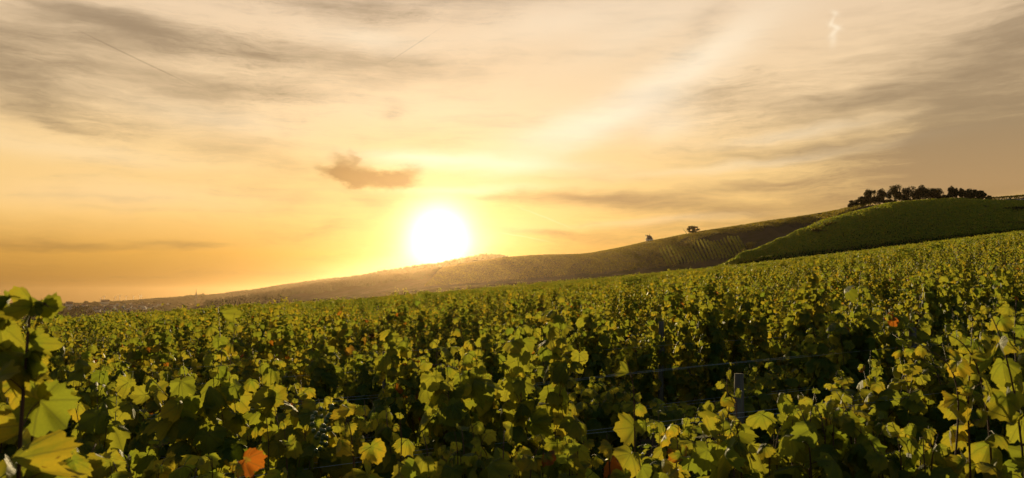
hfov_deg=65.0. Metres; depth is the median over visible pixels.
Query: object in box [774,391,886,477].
grape vine
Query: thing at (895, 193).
broadleaf tree
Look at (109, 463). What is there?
grape vine
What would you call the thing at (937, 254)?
grape vine
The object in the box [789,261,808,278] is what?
grape vine
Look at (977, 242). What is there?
grape vine
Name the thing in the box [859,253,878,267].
grape vine
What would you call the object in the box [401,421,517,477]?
grape vine
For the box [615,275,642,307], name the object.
grape vine
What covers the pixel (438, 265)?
forest
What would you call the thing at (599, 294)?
grape vine
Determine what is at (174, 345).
grape vine
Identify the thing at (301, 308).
grape vine
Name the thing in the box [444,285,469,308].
grape vine
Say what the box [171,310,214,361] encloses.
grape vine
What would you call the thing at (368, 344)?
grape vine
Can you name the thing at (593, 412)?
grape vine
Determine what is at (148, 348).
grape vine
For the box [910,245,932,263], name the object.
grape vine
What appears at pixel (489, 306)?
grape vine
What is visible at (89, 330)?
grape vine
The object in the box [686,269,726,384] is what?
grape vine
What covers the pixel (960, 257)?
grape vine
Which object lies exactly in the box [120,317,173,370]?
grape vine
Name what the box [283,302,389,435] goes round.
grape vine
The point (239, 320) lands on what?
grape vine
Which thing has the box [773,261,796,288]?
grape vine
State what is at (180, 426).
grape vine
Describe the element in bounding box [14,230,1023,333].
vineyard
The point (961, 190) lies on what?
broadleaf tree
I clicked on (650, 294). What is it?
grape vine
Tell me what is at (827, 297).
grape vine
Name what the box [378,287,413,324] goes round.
grape vine
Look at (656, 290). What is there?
grape vine
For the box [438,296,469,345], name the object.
grape vine
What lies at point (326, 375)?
grape vine
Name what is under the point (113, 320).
grape vine
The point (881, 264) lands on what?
grape vine
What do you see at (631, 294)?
grape vine
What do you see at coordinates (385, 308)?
grape vine
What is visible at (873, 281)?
grape vine
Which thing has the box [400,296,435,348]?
grape vine
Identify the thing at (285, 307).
grape vine
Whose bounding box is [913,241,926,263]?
grape vine
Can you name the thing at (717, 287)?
grape vine
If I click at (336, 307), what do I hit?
grape vine
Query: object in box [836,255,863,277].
grape vine
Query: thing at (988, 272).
grape vine
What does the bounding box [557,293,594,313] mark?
grape vine
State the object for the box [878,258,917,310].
grape vine
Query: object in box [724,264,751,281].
grape vine
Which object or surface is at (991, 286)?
grape vine
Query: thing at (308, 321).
grape vine
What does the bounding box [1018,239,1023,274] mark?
grape vine
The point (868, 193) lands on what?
broadleaf tree
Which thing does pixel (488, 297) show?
grape vine
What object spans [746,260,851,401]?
grape vine
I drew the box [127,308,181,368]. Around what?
grape vine
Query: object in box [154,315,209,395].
grape vine
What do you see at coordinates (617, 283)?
grape vine
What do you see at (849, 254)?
grape vine
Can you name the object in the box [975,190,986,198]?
broadleaf tree
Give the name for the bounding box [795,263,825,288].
grape vine
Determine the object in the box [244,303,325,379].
grape vine
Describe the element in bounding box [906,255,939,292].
grape vine
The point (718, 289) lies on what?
grape vine
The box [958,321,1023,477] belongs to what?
grape vine
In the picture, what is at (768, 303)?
grape vine
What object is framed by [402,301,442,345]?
grape vine
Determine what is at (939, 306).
grape vine
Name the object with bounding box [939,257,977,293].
grape vine
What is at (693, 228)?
broadleaf tree
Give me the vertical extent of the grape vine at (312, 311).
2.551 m
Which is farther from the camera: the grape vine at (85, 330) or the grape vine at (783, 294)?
the grape vine at (85, 330)
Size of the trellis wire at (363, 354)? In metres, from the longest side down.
18.400 x 1.051 x 0.002 m
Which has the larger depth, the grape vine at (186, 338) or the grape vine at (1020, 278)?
the grape vine at (1020, 278)
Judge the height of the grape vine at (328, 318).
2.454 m
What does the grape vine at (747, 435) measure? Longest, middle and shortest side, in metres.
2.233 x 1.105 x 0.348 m
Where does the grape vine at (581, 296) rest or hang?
on the ground
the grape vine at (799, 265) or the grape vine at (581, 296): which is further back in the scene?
the grape vine at (799, 265)
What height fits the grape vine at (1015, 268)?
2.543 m
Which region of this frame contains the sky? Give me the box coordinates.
[0,0,1023,302]
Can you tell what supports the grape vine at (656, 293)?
on the ground
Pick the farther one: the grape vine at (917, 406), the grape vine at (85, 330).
the grape vine at (85, 330)
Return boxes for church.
[195,291,204,305]
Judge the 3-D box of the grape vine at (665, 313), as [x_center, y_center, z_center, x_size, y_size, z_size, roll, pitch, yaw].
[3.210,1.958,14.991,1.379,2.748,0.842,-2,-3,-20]
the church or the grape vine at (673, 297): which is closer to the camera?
the grape vine at (673, 297)
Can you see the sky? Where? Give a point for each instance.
(149, 149)
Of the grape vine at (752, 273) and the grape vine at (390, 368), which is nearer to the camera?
the grape vine at (390, 368)
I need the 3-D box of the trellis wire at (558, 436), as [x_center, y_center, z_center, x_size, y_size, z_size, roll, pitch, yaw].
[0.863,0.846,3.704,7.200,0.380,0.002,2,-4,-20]
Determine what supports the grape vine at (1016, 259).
on the ground
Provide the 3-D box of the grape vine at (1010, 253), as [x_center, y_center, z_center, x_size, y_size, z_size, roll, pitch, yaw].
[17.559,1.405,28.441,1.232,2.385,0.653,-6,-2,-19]
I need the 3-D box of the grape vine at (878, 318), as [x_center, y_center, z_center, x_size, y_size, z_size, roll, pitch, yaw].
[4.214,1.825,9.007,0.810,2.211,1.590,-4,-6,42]
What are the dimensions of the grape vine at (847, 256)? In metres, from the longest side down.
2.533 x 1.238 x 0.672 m
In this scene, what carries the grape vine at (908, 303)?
on the ground
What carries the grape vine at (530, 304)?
on the ground
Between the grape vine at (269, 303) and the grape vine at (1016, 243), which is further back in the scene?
the grape vine at (1016, 243)
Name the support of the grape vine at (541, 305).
on the ground
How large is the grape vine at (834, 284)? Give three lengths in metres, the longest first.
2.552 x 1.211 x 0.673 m
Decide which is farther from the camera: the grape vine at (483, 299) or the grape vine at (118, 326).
the grape vine at (483, 299)
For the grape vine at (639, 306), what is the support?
on the ground
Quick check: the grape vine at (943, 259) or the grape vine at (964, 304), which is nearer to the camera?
the grape vine at (964, 304)
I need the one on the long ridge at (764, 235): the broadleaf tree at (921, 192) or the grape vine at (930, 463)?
the broadleaf tree at (921, 192)
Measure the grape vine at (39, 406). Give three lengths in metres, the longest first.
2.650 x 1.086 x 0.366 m
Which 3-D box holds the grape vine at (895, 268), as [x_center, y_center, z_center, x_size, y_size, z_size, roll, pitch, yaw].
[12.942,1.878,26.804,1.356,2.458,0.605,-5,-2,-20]
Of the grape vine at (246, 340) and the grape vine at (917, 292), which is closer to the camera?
the grape vine at (246, 340)
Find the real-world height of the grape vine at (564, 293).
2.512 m
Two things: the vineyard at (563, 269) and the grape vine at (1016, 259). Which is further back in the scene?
the vineyard at (563, 269)
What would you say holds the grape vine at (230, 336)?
on the ground
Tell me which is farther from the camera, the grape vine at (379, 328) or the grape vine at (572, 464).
the grape vine at (379, 328)
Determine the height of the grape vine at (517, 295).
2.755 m
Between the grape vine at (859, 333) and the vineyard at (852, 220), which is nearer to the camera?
the grape vine at (859, 333)
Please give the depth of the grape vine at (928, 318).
6.86 m
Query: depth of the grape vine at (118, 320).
24.00 m
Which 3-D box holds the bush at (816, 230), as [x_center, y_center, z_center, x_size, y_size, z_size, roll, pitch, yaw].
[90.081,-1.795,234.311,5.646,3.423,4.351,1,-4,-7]
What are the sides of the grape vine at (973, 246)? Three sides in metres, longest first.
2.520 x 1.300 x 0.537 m
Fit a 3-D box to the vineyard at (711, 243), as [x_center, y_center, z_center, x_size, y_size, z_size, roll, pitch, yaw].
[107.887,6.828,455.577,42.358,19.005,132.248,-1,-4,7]
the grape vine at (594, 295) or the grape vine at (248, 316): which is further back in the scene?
the grape vine at (248, 316)
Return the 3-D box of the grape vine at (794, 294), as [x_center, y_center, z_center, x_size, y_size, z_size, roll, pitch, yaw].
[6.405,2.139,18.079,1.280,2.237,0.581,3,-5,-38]
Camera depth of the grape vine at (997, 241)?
39.19 m
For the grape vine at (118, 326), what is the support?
on the ground
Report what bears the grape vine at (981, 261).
on the ground
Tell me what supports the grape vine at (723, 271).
on the ground
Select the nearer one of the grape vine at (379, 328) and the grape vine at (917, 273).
the grape vine at (379, 328)
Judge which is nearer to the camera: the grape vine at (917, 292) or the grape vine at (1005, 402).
the grape vine at (1005, 402)
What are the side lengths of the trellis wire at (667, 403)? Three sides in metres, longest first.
11.000 x 0.587 x 0.002 m
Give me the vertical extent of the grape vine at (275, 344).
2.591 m
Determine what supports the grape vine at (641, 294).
on the ground
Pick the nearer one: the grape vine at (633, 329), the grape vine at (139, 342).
the grape vine at (139, 342)
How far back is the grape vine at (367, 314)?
24.49 m
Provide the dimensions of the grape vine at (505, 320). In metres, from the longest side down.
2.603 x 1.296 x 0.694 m
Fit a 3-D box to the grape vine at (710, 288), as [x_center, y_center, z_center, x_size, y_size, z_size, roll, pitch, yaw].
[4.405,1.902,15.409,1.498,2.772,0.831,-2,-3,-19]
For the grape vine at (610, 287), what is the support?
on the ground
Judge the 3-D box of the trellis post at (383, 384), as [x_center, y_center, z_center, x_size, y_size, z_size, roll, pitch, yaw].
[-0.838,1.884,5.272,0.062,2.267,0.059,2,-6,-29]
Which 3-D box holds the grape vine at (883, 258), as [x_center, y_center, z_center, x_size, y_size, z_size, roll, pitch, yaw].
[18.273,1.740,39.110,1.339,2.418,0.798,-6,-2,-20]
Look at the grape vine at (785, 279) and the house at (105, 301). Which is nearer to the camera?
the grape vine at (785, 279)
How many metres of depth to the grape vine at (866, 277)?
23.91 m
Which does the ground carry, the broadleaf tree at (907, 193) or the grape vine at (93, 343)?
the grape vine at (93, 343)
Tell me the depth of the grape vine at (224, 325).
23.05 m
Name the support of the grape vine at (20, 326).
on the ground
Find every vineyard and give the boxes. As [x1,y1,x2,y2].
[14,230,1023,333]
[425,194,1023,285]
[659,236,744,265]
[719,197,1023,265]
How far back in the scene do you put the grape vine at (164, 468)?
2.21 m
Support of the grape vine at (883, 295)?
on the ground
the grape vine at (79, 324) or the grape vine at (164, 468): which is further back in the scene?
the grape vine at (79, 324)
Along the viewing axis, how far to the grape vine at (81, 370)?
4.61 m
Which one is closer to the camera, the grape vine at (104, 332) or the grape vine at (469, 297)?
the grape vine at (104, 332)
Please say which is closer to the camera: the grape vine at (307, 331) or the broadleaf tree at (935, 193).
the grape vine at (307, 331)
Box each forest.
[88,275,372,304]
[203,268,441,306]
[345,254,507,280]
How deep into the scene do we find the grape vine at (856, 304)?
13.96 m
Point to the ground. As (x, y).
(643, 441)
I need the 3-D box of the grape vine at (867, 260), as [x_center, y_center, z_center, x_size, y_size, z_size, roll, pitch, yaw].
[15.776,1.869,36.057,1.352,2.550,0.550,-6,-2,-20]
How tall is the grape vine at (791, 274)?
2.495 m
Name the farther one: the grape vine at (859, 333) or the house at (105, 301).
the house at (105, 301)
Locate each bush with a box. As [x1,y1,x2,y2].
[746,241,756,248]
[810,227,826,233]
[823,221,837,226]
[877,199,893,203]
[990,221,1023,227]
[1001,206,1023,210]
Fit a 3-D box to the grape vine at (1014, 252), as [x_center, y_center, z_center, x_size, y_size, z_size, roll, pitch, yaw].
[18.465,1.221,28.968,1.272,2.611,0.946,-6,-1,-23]
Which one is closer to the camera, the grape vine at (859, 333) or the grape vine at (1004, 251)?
the grape vine at (859, 333)
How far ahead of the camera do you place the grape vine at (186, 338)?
10.15 m
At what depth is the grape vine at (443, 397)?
3.33 m
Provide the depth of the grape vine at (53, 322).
21.71 m
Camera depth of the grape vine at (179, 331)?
17.49 m
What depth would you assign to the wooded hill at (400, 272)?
1777.95 m
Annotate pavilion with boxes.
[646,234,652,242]
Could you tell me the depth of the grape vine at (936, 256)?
27.61 m
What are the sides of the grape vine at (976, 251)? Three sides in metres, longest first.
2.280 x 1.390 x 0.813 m
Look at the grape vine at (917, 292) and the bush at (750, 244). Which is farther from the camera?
the bush at (750, 244)
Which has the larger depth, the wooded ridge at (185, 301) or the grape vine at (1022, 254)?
the wooded ridge at (185, 301)
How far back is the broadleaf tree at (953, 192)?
412.80 m
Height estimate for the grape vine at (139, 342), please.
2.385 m
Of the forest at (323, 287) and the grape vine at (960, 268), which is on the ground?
the grape vine at (960, 268)
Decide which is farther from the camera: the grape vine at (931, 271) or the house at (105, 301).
the house at (105, 301)
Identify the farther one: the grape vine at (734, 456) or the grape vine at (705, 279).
the grape vine at (705, 279)
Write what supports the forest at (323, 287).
on the long ridge at (764, 235)
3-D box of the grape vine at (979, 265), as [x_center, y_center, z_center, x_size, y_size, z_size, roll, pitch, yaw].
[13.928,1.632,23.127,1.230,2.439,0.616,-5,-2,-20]
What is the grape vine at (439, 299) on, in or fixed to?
on the ground
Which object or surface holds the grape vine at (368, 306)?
on the ground
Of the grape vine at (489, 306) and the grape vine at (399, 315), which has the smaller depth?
the grape vine at (399, 315)
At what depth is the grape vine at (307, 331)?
14.40 m
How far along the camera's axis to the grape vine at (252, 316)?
23.46 m
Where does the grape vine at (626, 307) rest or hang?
on the ground
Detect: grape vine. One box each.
[0,286,92,477]
[0,304,298,477]
[8,340,163,469]
[15,320,29,344]
[21,319,31,339]
[30,300,132,436]
[51,318,63,342]
[58,324,79,429]
[58,331,119,357]
[59,313,107,346]
[60,310,109,352]
[63,303,175,430]
[64,317,99,344]
[68,321,113,349]
[69,444,134,477]
[71,312,130,360]
[73,327,146,375]
[75,329,125,389]
[93,321,150,404]
[101,306,141,329]
[106,307,143,338]
[107,303,210,405]
[108,311,153,333]
[113,319,153,337]
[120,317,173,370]
[125,450,236,477]
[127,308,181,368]
[143,314,183,345]
[143,349,286,459]
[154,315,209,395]
[161,306,221,377]
[161,309,181,337]
[161,316,202,349]
[164,321,244,394]
[168,392,365,474]
[171,299,294,413]
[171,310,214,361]
[178,317,228,357]
[187,310,238,347]
[201,321,256,362]
[206,302,247,333]
[224,298,275,340]
[229,319,300,390]
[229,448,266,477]
[236,302,267,330]
[241,295,289,341]
[241,307,261,326]
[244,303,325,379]
[248,302,285,324]
[263,404,414,477]
[264,308,306,329]
[268,299,338,359]
[274,295,588,477]
[275,324,413,475]
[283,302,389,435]
[289,299,318,323]
[290,304,332,325]
[293,299,336,343]
[294,305,333,352]
[296,304,335,378]
[307,297,353,327]
[332,333,383,394]
[334,302,364,321]
[338,298,370,322]
[339,300,384,336]
[346,304,397,347]
[349,302,403,343]
[351,289,409,360]
[354,300,384,323]
[360,302,390,324]
[367,311,579,477]
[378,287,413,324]
[391,303,426,339]
[396,309,463,373]
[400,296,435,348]
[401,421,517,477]
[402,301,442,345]
[406,301,455,367]
[409,290,477,366]
[416,296,440,309]
[418,320,560,457]
[421,291,452,314]
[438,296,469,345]
[443,285,501,346]
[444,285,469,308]
[449,291,482,314]
[459,300,491,335]
[461,287,529,374]
[471,310,518,345]
[472,291,497,310]
[475,300,510,322]
[480,284,508,330]
[480,304,507,331]
[491,287,517,313]
[498,287,546,339]
[500,283,528,305]
[505,282,532,313]
[505,289,558,335]
[505,313,596,395]
[511,281,554,315]
[512,433,599,477]
[527,282,551,306]
[527,371,702,477]
[528,285,581,351]
[530,299,665,470]
[531,291,595,369]
[545,287,579,313]
[547,282,583,306]
[553,285,587,308]
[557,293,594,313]
[558,280,600,374]
[575,278,607,298]
[580,288,638,386]
[582,287,611,312]
[582,289,628,319]
[582,409,806,477]
[584,280,606,297]
[589,297,680,448]
[591,277,625,307]
[597,302,651,381]
[598,361,740,477]
[601,283,618,315]
[606,293,648,344]
[607,279,616,293]
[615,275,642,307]
[615,276,644,305]
[616,281,662,322]
[628,285,663,316]
[633,272,686,333]
[633,283,656,315]
[642,282,666,299]
[645,279,688,319]
[648,275,673,295]
[649,276,757,438]
[652,272,702,373]
[656,284,686,304]
[660,269,769,433]
[677,358,812,469]
[680,398,810,477]
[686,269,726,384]
[696,272,719,290]
[696,367,759,475]
[699,273,729,321]
[702,268,776,352]
[702,272,744,309]
[716,272,741,301]
[721,268,744,287]
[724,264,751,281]
[728,264,759,288]
[729,280,769,314]
[732,273,771,308]
[736,278,777,310]
[743,270,760,285]
[744,295,826,378]
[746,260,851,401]
[751,266,768,280]
[753,266,794,305]
[760,283,808,346]
[763,268,792,294]
[766,264,796,301]
[768,273,807,305]
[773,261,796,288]
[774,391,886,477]
[775,273,811,302]
[775,286,796,315]
[781,260,803,277]
[781,262,940,451]
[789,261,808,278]
[789,269,812,292]
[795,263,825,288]
[798,330,1003,477]
[813,255,840,273]
[814,263,899,330]
[818,265,850,293]
[824,270,849,313]
[826,254,849,275]
[827,274,868,313]
[830,295,874,313]
[832,263,858,284]
[835,251,851,271]
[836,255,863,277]
[840,303,935,363]
[842,251,870,282]
[843,260,876,300]
[847,421,958,477]
[848,254,887,293]
[850,251,873,269]
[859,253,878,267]
[859,276,883,307]
[861,265,886,285]
[863,260,901,313]
[865,256,888,278]
[869,269,903,300]
[870,283,918,330]
[873,249,893,266]
[878,248,908,271]
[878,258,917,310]
[880,263,909,280]
[887,251,908,285]
[889,255,944,308]
[891,256,960,330]
[892,250,910,267]
[901,266,931,288]
[903,267,943,325]
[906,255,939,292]
[908,255,943,274]
[909,294,1023,435]
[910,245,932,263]
[912,256,1012,360]
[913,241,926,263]
[914,299,1023,477]
[918,267,979,328]
[930,244,959,272]
[930,248,953,261]
[930,249,949,267]
[934,248,961,275]
[937,248,963,275]
[939,252,957,274]
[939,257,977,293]
[943,238,973,265]
[948,237,982,268]
[948,239,968,253]
[954,247,980,268]
[956,258,983,290]
[958,267,1004,335]
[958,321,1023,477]
[965,258,995,287]
[967,236,985,267]
[970,251,989,275]
[971,248,999,258]
[974,239,992,263]
[976,240,1020,274]
[977,254,1005,277]
[977,257,1023,291]
[987,259,1023,313]
[989,242,1007,260]
[991,257,1023,317]
[994,234,1008,252]
[995,244,1013,264]
[997,234,1021,262]
[1001,242,1023,263]
[1005,246,1023,264]
[1009,233,1023,250]
[1009,252,1023,267]
[1010,264,1023,281]
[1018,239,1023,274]
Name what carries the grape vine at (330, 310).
on the ground
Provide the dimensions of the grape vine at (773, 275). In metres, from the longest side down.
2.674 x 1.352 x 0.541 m
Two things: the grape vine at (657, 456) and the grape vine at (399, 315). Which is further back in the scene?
the grape vine at (399, 315)
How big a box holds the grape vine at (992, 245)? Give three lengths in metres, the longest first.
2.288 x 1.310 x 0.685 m
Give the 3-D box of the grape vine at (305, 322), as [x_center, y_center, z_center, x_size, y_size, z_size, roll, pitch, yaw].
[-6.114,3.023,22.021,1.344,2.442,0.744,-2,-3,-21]
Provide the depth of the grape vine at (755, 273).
34.27 m
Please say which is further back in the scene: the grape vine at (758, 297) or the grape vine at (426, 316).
the grape vine at (758, 297)
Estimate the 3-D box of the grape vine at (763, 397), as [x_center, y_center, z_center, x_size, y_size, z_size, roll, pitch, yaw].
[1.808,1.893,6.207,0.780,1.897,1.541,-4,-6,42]
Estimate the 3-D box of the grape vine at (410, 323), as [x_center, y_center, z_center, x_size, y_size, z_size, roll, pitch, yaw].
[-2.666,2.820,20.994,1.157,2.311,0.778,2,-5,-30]
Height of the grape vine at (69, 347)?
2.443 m
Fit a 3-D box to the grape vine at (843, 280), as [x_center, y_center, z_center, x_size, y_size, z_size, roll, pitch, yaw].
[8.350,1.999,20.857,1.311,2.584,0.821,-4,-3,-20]
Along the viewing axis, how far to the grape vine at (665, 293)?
25.88 m
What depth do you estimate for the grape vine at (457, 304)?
17.59 m
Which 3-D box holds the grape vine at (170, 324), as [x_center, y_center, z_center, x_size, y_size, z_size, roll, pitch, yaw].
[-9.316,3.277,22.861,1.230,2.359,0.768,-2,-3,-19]
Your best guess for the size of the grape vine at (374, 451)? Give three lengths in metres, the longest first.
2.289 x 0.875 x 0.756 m
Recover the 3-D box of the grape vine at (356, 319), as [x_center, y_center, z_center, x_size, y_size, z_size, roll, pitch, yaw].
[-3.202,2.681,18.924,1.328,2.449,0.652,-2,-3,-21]
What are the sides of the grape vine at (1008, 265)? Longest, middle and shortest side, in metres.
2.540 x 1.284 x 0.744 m
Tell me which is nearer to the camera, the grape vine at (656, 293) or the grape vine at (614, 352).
the grape vine at (614, 352)
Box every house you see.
[65,300,72,305]
[101,300,109,303]
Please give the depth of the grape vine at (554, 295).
26.79 m
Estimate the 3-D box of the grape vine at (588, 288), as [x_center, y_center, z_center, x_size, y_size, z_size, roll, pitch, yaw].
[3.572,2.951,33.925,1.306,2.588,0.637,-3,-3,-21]
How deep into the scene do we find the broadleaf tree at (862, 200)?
460.52 m
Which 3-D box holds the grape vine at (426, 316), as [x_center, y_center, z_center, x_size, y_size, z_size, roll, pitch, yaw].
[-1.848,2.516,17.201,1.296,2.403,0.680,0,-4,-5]
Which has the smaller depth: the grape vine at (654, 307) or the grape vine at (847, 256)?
the grape vine at (654, 307)
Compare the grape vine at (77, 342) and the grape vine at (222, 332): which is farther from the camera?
the grape vine at (222, 332)
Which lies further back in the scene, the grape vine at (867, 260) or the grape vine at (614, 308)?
the grape vine at (867, 260)
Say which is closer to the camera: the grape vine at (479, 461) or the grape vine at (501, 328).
the grape vine at (479, 461)
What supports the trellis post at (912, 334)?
on the ground
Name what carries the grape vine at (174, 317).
on the ground
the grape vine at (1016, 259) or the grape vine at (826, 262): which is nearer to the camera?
the grape vine at (1016, 259)
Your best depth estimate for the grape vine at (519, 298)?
30.30 m
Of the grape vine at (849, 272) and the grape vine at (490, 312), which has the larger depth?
the grape vine at (849, 272)
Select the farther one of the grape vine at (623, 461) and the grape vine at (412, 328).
the grape vine at (412, 328)
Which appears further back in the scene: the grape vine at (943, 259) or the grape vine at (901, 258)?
the grape vine at (901, 258)
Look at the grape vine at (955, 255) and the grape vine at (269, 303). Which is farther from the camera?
the grape vine at (955, 255)
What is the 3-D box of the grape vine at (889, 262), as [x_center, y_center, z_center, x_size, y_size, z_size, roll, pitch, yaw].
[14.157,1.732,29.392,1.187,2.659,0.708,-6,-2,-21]
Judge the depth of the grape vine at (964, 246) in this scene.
30.57 m
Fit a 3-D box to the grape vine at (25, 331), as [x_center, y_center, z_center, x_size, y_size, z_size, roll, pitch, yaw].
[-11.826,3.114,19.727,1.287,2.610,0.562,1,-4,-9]
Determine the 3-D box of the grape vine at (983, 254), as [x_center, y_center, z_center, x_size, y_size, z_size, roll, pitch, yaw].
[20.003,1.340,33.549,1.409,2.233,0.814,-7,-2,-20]
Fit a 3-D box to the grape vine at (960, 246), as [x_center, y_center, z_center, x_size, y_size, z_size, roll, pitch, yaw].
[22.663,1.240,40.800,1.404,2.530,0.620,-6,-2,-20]
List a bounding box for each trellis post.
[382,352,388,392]
[658,321,664,401]
[733,373,743,423]
[909,328,916,360]
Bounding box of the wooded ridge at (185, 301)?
[81,279,330,304]
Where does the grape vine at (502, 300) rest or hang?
on the ground
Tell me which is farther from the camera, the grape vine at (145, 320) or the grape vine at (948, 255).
the grape vine at (948, 255)
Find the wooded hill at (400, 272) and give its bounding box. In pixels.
[307,256,502,285]
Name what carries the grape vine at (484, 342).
on the ground
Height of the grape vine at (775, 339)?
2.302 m
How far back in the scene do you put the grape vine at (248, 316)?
27.15 m
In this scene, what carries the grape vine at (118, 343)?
on the ground
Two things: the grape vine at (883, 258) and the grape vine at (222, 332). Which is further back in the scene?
the grape vine at (883, 258)
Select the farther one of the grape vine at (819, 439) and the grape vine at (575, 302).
the grape vine at (575, 302)
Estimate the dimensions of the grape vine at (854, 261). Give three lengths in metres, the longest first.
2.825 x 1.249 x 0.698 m
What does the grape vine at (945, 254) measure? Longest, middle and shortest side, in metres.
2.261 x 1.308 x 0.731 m
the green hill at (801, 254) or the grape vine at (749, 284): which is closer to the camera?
the grape vine at (749, 284)
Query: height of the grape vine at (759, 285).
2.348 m
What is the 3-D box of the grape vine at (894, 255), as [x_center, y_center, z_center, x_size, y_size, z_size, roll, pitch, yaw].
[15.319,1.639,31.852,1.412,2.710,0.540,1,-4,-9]
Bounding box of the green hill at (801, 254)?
[734,206,1022,264]
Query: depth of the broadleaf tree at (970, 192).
405.74 m
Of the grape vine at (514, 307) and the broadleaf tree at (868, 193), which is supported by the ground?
the grape vine at (514, 307)
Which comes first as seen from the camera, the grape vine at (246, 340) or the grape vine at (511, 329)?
the grape vine at (511, 329)
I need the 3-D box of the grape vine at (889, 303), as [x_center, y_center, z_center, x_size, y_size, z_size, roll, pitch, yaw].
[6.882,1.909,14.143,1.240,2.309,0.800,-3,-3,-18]
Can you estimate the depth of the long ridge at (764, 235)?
562.61 m
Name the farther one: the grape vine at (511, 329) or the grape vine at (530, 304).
the grape vine at (530, 304)
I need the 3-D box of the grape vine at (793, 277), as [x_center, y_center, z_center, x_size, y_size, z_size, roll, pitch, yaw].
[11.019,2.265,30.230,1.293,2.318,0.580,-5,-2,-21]
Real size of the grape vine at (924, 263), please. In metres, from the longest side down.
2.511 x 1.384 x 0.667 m
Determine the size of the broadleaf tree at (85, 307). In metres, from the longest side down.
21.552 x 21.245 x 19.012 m
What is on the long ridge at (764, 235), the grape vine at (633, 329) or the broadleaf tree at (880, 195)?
the broadleaf tree at (880, 195)
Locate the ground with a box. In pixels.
[9,269,995,477]
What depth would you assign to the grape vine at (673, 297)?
10.51 m
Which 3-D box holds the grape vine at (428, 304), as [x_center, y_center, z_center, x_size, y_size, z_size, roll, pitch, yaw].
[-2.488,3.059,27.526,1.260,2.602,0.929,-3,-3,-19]
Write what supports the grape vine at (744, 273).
on the ground
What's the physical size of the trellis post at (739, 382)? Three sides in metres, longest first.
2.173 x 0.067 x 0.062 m
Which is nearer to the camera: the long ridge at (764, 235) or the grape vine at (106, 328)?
the grape vine at (106, 328)
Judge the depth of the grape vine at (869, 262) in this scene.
33.84 m
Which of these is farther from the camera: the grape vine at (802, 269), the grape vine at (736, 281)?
the grape vine at (802, 269)
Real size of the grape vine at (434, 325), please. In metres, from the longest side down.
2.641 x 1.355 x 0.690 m
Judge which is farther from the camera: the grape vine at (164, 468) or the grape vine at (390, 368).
the grape vine at (390, 368)
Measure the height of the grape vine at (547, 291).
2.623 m
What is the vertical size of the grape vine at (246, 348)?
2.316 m
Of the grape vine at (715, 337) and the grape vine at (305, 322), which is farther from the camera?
the grape vine at (305, 322)
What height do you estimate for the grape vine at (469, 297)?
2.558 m
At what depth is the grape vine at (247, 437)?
4.97 m
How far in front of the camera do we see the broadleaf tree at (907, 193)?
432.89 m
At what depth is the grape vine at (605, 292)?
25.29 m
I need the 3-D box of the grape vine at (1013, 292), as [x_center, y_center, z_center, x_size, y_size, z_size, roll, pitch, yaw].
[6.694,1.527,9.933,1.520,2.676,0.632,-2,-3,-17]
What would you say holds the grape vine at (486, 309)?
on the ground
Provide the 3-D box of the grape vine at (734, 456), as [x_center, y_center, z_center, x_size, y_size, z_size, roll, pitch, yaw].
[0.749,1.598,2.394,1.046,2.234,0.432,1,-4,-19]
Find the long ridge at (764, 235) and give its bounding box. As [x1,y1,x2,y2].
[186,198,1023,309]
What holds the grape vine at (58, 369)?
on the ground
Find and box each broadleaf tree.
[71,306,85,314]
[82,305,89,313]
[684,226,699,233]
[847,199,862,207]
[858,196,867,206]
[863,189,874,204]
[871,188,886,203]
[886,184,902,201]
[901,186,915,200]
[914,185,930,199]
[926,188,944,198]
[947,186,959,197]
[958,188,965,197]
[962,188,977,197]
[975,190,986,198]
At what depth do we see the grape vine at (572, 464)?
2.53 m
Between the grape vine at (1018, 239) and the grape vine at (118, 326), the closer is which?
the grape vine at (118, 326)
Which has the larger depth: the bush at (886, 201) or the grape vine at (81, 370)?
the bush at (886, 201)
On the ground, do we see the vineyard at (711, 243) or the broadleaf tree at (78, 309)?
the broadleaf tree at (78, 309)
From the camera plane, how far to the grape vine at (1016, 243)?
34.06 m
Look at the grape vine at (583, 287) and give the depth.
31.48 m
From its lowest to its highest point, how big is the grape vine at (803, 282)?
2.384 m

